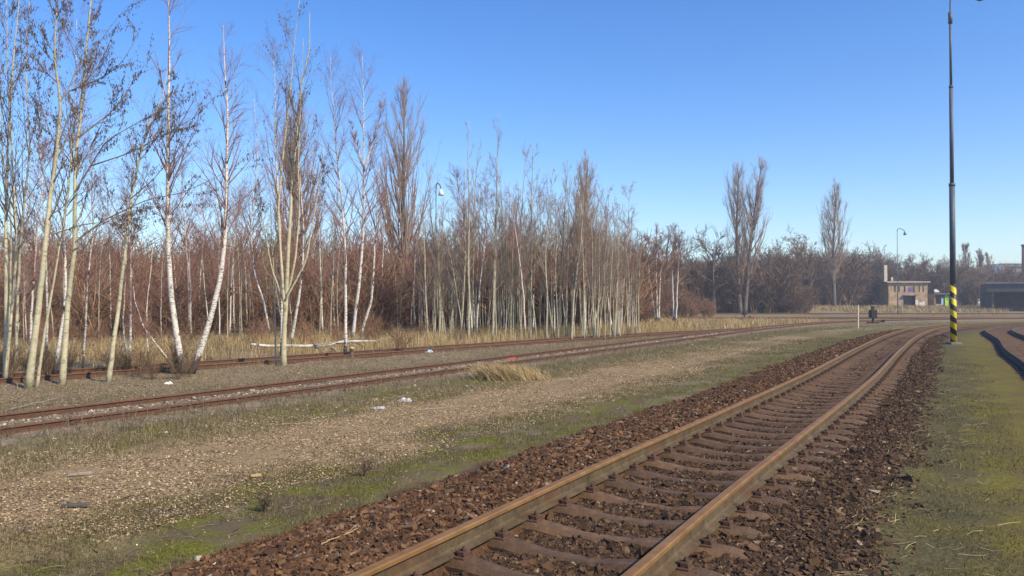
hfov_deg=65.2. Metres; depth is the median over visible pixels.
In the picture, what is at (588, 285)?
sapling
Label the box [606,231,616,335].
sapling
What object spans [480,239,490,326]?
sapling
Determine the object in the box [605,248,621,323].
sapling
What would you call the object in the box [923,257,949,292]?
bare tree
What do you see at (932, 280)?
bare tree
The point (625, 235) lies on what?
sapling
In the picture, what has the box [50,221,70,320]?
sapling
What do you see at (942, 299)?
kiosk
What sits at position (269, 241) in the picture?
bare tree
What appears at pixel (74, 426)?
gravel stones
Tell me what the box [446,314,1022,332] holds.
grass
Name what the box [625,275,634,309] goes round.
sapling
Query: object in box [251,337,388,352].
fallen birch
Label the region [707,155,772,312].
poplar tree
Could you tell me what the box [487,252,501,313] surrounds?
sapling
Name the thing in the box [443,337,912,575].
ballast stones
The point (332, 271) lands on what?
sapling
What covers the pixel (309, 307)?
scrub
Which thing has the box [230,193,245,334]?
sapling
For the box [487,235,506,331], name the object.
sapling
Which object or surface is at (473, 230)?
sapling
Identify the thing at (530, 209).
sapling
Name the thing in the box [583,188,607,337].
sapling
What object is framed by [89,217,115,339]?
sapling
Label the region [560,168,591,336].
sapling
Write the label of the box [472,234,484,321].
sapling
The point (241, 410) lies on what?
weed stalks
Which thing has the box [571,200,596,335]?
sapling
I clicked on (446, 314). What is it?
dogwood shrub
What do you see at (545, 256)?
sapling
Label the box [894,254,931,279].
bare tree
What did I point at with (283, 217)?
birch tree
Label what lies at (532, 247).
birch tree
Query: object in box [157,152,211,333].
birch tree
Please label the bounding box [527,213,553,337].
sapling
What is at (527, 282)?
sapling
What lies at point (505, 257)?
sapling
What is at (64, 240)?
birch tree
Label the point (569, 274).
sapling
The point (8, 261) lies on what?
sapling
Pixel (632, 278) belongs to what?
sapling
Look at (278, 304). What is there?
sapling
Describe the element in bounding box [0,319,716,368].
dry grass
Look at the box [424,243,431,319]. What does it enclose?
sapling
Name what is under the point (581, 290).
birch tree
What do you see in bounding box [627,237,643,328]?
birch tree
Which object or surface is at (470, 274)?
sapling
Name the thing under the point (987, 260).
poplar tree
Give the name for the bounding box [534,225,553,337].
sapling
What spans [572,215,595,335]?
sapling
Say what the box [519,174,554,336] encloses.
birch tree
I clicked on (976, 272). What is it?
bare tree
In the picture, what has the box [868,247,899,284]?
bare tree
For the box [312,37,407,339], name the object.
birch tree
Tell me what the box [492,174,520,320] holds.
sapling
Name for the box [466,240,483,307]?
birch tree
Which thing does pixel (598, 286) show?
birch tree
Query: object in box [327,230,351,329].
sapling
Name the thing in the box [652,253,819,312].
scrub
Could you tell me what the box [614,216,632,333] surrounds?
sapling
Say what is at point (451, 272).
sapling
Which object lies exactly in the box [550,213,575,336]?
sapling
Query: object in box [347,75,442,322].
poplar tree
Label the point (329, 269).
birch tree
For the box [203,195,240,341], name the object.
birch tree
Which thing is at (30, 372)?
aspen tree
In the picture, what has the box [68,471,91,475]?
board
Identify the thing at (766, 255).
bare tree
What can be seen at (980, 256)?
poplar tree
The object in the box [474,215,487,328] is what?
sapling
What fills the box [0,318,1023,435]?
railway track
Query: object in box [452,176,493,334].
birch tree
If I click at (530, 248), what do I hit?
sapling
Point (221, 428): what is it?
grass
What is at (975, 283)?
bare tree
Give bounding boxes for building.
[877,265,930,306]
[980,277,1023,308]
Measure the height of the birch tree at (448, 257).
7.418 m
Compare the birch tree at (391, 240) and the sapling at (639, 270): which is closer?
the birch tree at (391, 240)
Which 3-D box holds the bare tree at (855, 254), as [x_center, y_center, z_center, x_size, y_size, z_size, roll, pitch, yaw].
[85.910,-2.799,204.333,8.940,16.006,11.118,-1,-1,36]
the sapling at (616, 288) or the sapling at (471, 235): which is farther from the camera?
the sapling at (471, 235)
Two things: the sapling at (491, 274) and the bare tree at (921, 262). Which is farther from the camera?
the bare tree at (921, 262)
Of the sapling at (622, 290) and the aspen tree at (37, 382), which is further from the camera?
the sapling at (622, 290)
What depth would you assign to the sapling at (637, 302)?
55.35 m
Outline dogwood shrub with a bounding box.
[422,297,457,332]
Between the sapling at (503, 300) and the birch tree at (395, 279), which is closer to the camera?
the birch tree at (395, 279)
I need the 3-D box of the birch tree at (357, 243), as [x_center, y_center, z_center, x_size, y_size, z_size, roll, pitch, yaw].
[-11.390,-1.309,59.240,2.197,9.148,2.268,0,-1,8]
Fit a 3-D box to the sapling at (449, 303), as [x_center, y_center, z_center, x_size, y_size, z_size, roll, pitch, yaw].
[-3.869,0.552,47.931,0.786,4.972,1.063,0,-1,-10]
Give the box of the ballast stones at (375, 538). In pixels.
[148,329,903,575]
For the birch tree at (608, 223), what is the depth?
52.31 m
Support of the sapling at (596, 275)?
on the ground at (216, 531)
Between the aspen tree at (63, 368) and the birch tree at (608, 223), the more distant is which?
the birch tree at (608, 223)
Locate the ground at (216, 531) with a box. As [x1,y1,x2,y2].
[0,303,1023,575]
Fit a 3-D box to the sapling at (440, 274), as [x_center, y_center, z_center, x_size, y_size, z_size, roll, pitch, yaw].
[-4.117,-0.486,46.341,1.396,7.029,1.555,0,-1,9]
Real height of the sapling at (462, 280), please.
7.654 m
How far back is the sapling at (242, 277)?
45.67 m
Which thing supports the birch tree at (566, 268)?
on the ground at (216, 531)
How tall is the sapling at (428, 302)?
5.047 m
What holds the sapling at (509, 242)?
on the ground at (216, 531)
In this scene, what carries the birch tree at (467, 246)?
on the ground at (216, 531)
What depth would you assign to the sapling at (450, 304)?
49.19 m
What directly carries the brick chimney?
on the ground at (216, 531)
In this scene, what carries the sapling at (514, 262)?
on the ground at (216, 531)
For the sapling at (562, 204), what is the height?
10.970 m
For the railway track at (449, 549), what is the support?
on the ground at (216, 531)
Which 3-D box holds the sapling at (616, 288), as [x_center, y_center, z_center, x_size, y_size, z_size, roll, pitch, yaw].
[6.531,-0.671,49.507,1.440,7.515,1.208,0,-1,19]
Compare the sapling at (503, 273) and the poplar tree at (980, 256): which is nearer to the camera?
the sapling at (503, 273)
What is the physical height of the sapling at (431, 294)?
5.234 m
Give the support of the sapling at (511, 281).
on the ground at (216, 531)
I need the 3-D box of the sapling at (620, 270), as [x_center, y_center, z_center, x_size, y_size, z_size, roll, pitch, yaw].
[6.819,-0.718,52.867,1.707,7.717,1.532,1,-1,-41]
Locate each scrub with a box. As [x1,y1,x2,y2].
[0,206,678,337]
[0,305,432,350]
[0,332,202,379]
[637,242,1023,306]
[640,267,719,316]
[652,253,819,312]
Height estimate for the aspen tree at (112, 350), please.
8.713 m
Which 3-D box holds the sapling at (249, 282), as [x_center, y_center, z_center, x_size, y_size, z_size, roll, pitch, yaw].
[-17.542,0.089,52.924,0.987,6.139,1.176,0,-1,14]
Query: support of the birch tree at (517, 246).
on the ground at (216, 531)
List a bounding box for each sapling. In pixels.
[0,214,22,335]
[13,238,37,326]
[20,248,31,341]
[25,189,54,340]
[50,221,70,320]
[54,237,75,299]
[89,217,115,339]
[216,218,242,340]
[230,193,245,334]
[235,216,251,336]
[240,245,254,327]
[243,251,255,334]
[252,173,286,363]
[253,217,272,331]
[257,257,269,329]
[259,226,284,318]
[267,243,283,335]
[311,229,328,333]
[327,182,342,333]
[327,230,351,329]
[394,255,406,328]
[410,225,424,320]
[411,251,422,314]
[413,192,436,339]
[414,249,426,331]
[422,163,443,336]
[422,251,437,333]
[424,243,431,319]
[425,202,445,339]
[425,208,438,335]
[427,259,432,331]
[428,259,440,338]
[430,227,453,334]
[430,252,445,336]
[431,247,449,329]
[436,199,462,338]
[437,201,449,331]
[441,169,477,339]
[441,233,449,329]
[441,241,449,307]
[442,201,460,337]
[443,258,450,336]
[445,218,458,315]
[445,236,458,336]
[445,236,461,331]
[445,266,455,330]
[445,270,455,332]
[446,122,482,339]
[446,202,471,301]
[449,221,471,328]
[449,226,461,339]
[452,234,464,332]
[454,265,461,327]
[459,213,476,331]
[463,137,489,325]
[463,197,481,282]
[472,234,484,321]
[473,192,493,331]
[474,115,510,339]
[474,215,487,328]
[477,244,489,329]
[480,210,506,332]
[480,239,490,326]
[483,220,493,328]
[484,168,512,338]
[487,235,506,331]
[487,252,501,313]
[488,205,511,331]
[491,212,502,329]
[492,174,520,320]
[493,169,515,326]
[493,213,513,326]
[498,209,509,329]
[499,234,522,335]
[501,192,513,303]
[501,212,519,337]
[503,225,521,325]
[503,233,514,323]
[504,192,521,327]
[505,184,537,338]
[505,195,524,333]
[505,264,517,327]
[506,178,521,273]
[508,209,530,332]
[508,235,519,332]
[509,238,523,330]
[510,141,534,334]
[511,237,530,334]
[513,193,541,331]
[514,146,547,335]
[518,233,534,297]
[520,238,533,328]
[522,232,539,314]
[525,196,544,337]
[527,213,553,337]
[528,166,558,337]
[529,193,550,335]
[532,242,549,321]
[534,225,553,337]
[535,186,561,311]
[536,194,553,327]
[541,250,550,330]
[543,215,560,329]
[546,192,565,335]
[547,229,569,337]
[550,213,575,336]
[552,160,574,337]
[552,179,577,336]
[553,178,569,332]
[559,193,587,300]
[559,220,574,303]
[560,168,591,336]
[565,221,581,315]
[568,179,582,319]
[569,168,591,337]
[569,188,589,338]
[570,212,581,336]
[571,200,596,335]
[572,155,601,297]
[572,179,598,335]
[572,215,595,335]
[572,224,596,336]
[579,196,599,326]
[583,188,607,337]
[585,246,598,335]
[586,207,593,316]
[587,188,606,324]
[587,223,608,334]
[588,184,610,336]
[588,224,600,329]
[590,190,614,326]
[593,239,613,336]
[595,245,607,338]
[595,249,605,334]
[601,204,625,335]
[601,242,613,311]
[602,197,622,336]
[603,227,623,333]
[604,221,625,323]
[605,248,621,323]
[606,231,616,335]
[609,218,624,333]
[610,227,627,333]
[612,247,627,335]
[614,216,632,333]
[621,217,632,333]
[621,246,637,332]
[622,221,642,323]
[622,253,638,327]
[623,244,640,316]
[624,223,640,331]
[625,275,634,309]
[630,257,642,318]
[632,230,642,332]
[634,273,644,328]
[636,230,645,326]
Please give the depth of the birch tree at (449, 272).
58.98 m
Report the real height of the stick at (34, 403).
0.089 m
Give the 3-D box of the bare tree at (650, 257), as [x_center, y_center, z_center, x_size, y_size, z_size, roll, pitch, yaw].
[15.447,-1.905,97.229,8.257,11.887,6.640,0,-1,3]
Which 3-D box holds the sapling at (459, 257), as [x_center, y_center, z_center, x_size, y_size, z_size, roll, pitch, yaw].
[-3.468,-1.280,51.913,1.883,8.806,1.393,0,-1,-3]
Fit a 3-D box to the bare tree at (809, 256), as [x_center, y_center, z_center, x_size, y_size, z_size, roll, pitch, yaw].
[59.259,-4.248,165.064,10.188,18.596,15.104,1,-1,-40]
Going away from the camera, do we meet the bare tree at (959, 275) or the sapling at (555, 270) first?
the sapling at (555, 270)
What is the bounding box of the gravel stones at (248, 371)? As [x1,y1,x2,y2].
[0,337,646,410]
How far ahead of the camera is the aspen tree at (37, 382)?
20.09 m
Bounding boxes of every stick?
[9,395,68,409]
[276,420,324,424]
[321,524,357,543]
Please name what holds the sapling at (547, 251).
on the ground at (216, 531)
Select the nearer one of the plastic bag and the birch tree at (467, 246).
the plastic bag
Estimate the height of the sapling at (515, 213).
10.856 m
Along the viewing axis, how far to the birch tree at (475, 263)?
57.64 m
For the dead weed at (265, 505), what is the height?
0.251 m
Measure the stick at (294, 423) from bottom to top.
0.033 m
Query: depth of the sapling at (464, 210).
45.93 m
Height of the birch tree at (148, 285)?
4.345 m
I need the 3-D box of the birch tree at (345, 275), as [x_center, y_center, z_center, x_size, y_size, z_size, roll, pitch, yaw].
[-6.917,-3.532,30.602,4.649,12.621,3.264,-1,-1,40]
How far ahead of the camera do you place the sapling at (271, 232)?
26.87 m
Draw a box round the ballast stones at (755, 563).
[679,334,951,575]
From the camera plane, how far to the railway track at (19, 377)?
30.23 m
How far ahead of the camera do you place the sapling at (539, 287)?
49.84 m
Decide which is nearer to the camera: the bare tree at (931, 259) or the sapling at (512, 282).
the sapling at (512, 282)
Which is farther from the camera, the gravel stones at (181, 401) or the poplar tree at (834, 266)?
the poplar tree at (834, 266)
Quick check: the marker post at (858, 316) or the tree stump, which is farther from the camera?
the marker post at (858, 316)
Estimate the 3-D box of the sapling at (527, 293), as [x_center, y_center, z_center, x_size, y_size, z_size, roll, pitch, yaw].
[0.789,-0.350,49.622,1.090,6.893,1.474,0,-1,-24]
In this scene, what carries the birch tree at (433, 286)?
on the ground at (216, 531)
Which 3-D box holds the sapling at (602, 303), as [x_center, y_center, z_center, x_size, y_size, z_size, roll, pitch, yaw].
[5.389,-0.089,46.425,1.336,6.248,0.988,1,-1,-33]
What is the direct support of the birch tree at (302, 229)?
on the ground at (216, 531)
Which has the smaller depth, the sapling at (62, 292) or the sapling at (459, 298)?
the sapling at (62, 292)
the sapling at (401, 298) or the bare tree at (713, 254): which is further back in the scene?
the bare tree at (713, 254)
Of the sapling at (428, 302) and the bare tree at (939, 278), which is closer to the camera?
the sapling at (428, 302)
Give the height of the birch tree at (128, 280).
7.626 m
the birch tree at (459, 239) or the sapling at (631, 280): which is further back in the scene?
the birch tree at (459, 239)
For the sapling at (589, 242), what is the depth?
48.14 m
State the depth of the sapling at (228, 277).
42.85 m
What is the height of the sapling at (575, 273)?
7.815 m
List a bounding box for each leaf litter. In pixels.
[0,330,690,412]
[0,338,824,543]
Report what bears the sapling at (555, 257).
on the ground at (216, 531)
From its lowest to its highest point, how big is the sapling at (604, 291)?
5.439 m
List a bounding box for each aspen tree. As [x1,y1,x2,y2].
[0,0,52,377]
[0,0,88,372]
[0,0,282,384]
[11,0,161,387]
[35,133,89,386]
[90,68,204,382]
[252,0,333,365]
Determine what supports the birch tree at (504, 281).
on the ground at (216, 531)
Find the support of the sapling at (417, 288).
on the ground at (216, 531)
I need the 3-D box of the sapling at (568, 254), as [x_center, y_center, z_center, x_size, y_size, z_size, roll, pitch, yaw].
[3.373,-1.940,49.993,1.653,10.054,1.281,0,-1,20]
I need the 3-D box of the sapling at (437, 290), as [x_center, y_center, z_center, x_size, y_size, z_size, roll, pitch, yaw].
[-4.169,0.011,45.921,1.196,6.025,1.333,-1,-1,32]
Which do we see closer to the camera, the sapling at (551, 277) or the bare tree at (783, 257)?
the sapling at (551, 277)
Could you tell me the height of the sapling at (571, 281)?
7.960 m
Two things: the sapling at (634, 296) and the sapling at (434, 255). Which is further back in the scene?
the sapling at (634, 296)
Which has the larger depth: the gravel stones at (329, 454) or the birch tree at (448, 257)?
the birch tree at (448, 257)
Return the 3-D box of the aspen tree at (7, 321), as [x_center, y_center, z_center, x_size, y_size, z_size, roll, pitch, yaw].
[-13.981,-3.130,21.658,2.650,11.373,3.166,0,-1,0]
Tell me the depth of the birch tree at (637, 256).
56.03 m
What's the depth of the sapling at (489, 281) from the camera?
53.95 m
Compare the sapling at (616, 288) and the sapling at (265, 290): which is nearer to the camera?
the sapling at (616, 288)
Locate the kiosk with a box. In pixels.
[928,293,949,306]
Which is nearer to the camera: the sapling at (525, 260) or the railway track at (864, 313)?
the sapling at (525, 260)
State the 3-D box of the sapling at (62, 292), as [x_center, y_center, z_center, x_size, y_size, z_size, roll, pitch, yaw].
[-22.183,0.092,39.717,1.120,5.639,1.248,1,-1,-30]
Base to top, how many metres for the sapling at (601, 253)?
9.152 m
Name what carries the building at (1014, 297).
on the ground at (216, 531)
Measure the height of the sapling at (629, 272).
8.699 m
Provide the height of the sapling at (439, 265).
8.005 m
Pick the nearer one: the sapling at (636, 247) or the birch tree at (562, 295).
the birch tree at (562, 295)
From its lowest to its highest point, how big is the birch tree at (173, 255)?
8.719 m
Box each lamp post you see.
[435,183,443,241]
[897,228,906,314]
[945,0,981,344]
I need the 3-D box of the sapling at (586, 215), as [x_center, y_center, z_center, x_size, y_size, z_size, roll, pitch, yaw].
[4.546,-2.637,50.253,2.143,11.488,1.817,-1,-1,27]
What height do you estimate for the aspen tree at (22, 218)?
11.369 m
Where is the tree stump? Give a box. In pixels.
[350,347,353,358]
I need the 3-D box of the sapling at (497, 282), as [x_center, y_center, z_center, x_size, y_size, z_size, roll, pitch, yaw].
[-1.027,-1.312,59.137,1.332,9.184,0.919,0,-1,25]
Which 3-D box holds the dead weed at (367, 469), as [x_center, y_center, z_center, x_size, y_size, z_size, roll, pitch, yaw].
[-1.748,2.119,9.664,0.229,0.322,0.174,0,-1,0]
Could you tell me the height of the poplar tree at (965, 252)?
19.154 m
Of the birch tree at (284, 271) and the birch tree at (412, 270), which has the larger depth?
the birch tree at (412, 270)
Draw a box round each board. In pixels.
[61,502,89,506]
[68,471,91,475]
[251,473,260,476]
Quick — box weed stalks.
[0,335,710,450]
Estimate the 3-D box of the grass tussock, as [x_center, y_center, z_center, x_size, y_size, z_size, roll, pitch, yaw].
[-0.207,2.265,22.096,2.912,0.560,2.345,0,-1,0]
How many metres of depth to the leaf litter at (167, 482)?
10.80 m
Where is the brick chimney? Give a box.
[1021,244,1023,275]
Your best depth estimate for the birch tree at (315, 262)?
55.48 m
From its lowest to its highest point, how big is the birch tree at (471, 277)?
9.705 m
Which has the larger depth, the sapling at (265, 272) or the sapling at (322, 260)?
the sapling at (265, 272)
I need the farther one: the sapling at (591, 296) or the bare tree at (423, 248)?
the bare tree at (423, 248)
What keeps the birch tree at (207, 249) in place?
on the ground at (216, 531)
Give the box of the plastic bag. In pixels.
[397,397,412,401]
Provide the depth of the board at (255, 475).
9.57 m
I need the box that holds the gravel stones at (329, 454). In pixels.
[0,341,809,553]
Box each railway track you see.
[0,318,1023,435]
[0,325,797,383]
[347,322,1023,575]
[642,317,1023,318]
[661,313,1023,314]
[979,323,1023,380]
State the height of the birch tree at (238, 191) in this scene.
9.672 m
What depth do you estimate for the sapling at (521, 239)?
49.80 m
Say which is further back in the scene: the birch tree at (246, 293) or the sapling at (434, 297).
the birch tree at (246, 293)
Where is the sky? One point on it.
(665, 95)
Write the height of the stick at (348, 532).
0.075 m
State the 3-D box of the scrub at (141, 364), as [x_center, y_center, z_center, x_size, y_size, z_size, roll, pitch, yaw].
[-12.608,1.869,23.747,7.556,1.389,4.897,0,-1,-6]
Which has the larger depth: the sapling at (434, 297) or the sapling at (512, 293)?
the sapling at (512, 293)
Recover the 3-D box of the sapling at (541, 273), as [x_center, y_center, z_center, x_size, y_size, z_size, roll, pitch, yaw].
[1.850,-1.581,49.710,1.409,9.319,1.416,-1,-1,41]
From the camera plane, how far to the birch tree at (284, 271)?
47.35 m
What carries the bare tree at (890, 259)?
on the ground at (216, 531)
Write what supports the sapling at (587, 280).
on the ground at (216, 531)
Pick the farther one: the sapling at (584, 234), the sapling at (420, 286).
the sapling at (420, 286)
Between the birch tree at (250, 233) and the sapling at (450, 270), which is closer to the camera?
the birch tree at (250, 233)
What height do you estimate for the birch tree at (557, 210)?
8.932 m
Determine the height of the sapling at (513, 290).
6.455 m
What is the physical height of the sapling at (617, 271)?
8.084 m
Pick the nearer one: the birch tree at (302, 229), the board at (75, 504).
the board at (75, 504)
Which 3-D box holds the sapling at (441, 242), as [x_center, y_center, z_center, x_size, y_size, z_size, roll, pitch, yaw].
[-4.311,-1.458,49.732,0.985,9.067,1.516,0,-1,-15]
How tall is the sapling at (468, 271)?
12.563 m
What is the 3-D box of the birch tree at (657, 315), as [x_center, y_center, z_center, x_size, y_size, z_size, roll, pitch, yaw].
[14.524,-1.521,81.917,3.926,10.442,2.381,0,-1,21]
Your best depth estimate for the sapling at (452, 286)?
47.32 m
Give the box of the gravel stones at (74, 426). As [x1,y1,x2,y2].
[0,332,766,466]
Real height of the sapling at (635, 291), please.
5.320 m
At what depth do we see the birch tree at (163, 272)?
41.89 m
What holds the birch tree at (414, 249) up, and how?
on the ground at (216, 531)
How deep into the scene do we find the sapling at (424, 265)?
45.45 m
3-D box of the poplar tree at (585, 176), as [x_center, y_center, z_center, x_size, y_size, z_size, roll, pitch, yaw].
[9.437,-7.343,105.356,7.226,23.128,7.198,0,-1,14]
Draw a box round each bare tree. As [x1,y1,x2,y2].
[174,226,227,266]
[260,226,306,269]
[408,230,448,264]
[615,226,671,317]
[643,226,703,313]
[684,224,749,312]
[751,247,777,270]
[760,236,816,285]
[780,223,837,310]
[839,247,866,273]
[845,240,881,304]
[848,252,876,305]
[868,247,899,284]
[872,245,913,304]
[875,250,902,271]
[889,254,921,280]
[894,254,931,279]
[901,253,933,273]
[915,256,933,271]
[917,253,957,292]
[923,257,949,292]
[931,263,957,292]
[933,253,977,305]
[956,255,979,276]
[960,261,987,305]
[961,266,991,305]
[970,268,993,290]
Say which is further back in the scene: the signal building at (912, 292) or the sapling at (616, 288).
the signal building at (912, 292)
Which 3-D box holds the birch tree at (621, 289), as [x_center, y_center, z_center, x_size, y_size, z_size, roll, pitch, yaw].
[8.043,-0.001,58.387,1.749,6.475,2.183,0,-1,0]
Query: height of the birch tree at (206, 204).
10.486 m
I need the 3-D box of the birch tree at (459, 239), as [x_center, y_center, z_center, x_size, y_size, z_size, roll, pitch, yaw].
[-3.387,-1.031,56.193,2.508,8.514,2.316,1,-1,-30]
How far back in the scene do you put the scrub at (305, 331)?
37.95 m
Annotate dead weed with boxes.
[254,486,274,510]
[358,450,375,475]
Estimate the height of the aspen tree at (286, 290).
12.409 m
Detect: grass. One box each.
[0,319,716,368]
[0,326,854,482]
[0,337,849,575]
[3,325,806,389]
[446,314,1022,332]
[545,316,825,329]
[670,304,1023,312]
[812,361,1023,575]
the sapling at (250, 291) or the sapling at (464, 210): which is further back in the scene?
the sapling at (250, 291)
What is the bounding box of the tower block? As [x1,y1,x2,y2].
[985,263,1021,278]
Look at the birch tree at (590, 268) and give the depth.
51.82 m
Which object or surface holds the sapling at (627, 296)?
on the ground at (216, 531)
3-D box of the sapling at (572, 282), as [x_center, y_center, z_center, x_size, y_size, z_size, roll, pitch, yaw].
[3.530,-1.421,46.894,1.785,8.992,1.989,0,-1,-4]
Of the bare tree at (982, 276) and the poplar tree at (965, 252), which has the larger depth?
the poplar tree at (965, 252)
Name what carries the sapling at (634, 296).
on the ground at (216, 531)
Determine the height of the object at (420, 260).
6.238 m
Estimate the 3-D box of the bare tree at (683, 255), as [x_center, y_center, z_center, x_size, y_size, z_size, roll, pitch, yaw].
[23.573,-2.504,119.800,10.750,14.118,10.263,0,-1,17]
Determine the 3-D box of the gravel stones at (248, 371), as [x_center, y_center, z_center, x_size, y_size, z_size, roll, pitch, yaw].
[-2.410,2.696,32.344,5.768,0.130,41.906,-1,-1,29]
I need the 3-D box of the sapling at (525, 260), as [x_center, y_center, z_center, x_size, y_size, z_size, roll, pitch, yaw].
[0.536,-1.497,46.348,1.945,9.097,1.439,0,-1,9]
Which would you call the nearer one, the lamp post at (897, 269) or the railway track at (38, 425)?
the railway track at (38, 425)
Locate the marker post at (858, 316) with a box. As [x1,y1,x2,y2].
[857,305,858,327]
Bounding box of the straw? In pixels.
[835,373,1015,575]
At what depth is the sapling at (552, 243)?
55.04 m
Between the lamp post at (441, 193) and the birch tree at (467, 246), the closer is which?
the birch tree at (467, 246)
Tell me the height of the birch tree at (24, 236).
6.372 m
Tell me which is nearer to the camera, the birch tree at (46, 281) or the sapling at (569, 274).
the birch tree at (46, 281)
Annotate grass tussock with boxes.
[454,361,553,381]
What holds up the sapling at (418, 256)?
on the ground at (216, 531)
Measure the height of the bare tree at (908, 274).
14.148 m
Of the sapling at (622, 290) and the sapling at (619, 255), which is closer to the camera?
the sapling at (622, 290)
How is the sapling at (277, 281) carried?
on the ground at (216, 531)
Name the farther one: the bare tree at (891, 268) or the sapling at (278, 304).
the bare tree at (891, 268)
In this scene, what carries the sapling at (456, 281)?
on the ground at (216, 531)
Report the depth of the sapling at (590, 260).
59.39 m
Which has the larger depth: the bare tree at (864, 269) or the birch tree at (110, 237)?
the bare tree at (864, 269)
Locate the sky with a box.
[0,0,1023,302]
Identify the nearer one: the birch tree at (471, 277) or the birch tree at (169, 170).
the birch tree at (169, 170)
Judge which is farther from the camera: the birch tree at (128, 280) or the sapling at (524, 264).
the sapling at (524, 264)
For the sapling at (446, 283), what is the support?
on the ground at (216, 531)
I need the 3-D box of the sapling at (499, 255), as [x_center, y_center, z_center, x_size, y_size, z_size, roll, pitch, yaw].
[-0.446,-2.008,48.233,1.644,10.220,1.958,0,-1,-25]
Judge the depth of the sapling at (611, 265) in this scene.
46.06 m
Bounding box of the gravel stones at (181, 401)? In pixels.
[1,327,768,425]
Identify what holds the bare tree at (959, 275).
on the ground at (216, 531)
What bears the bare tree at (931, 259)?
on the ground at (216, 531)
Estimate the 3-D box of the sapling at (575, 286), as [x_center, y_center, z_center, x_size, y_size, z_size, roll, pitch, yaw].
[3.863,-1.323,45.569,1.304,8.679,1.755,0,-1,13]
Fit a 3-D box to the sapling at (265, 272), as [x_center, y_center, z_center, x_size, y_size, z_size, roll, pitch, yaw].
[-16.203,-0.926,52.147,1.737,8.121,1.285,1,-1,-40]
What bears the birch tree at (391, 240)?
on the ground at (216, 531)
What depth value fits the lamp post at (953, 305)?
38.51 m
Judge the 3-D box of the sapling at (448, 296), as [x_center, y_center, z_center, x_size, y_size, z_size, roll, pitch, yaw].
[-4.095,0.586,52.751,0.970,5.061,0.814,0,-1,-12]
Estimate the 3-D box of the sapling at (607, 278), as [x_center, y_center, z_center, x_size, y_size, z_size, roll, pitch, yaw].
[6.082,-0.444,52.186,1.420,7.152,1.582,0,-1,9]
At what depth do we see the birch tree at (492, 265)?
57.40 m
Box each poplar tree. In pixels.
[267,88,328,261]
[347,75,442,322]
[560,146,610,252]
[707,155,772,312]
[816,176,852,305]
[958,242,973,268]
[974,248,992,272]
[982,252,997,275]
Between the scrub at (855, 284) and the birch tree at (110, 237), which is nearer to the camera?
the birch tree at (110, 237)
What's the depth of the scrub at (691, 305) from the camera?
115.49 m
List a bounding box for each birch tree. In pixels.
[0,128,77,358]
[0,179,42,364]
[13,243,32,337]
[16,145,69,341]
[23,0,130,374]
[48,123,128,367]
[78,130,162,368]
[91,181,123,335]
[103,202,135,330]
[109,0,282,373]
[129,230,163,367]
[148,240,171,336]
[154,204,184,325]
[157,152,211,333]
[175,207,204,327]
[179,174,220,326]
[191,196,218,334]
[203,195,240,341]
[209,176,253,338]
[211,202,245,334]
[222,188,257,332]
[223,103,287,334]
[245,28,319,355]
[266,92,336,350]
[269,227,296,330]
[285,38,382,354]
[296,136,347,334]
[308,237,325,331]
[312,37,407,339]
[316,199,345,325]
[343,154,401,336]
[351,209,371,274]
[363,188,401,324]
[386,247,406,324]
[391,206,427,329]
[405,229,428,327]
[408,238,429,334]
[410,257,427,326]
[425,235,444,337]
[427,228,452,314]
[438,227,452,324]
[441,164,487,336]
[446,200,481,332]
[450,215,478,281]
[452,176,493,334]
[454,200,485,321]
[458,202,479,331]
[459,163,507,338]
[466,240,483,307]
[477,233,491,325]
[486,222,500,327]
[490,226,518,329]
[497,182,534,339]
[517,214,540,286]
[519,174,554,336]
[539,192,574,337]
[544,230,574,319]
[553,227,573,327]
[568,184,601,337]
[575,202,600,329]
[575,239,591,312]
[589,205,614,293]
[590,184,617,334]
[591,235,608,334]
[598,232,615,334]
[609,181,654,324]
[612,248,628,335]
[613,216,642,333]
[614,247,631,319]
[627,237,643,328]
[635,223,670,320]
[664,222,684,320]
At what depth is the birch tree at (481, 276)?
59.05 m
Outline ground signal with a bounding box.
[866,306,884,322]
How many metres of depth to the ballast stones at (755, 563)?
7.76 m
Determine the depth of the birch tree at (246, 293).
51.88 m
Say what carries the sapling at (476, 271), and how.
on the ground at (216, 531)
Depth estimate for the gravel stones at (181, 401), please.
18.81 m
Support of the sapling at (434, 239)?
on the ground at (216, 531)
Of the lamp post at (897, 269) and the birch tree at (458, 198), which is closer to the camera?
the birch tree at (458, 198)
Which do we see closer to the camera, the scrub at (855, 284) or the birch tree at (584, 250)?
the birch tree at (584, 250)
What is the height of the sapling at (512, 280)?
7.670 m
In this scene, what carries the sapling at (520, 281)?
on the ground at (216, 531)
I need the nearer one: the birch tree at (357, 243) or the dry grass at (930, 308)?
the birch tree at (357, 243)
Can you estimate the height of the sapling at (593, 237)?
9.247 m
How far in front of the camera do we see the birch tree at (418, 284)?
50.07 m
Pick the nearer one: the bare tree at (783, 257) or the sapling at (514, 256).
the sapling at (514, 256)
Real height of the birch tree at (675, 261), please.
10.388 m
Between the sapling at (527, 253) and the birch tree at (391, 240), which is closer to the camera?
the sapling at (527, 253)

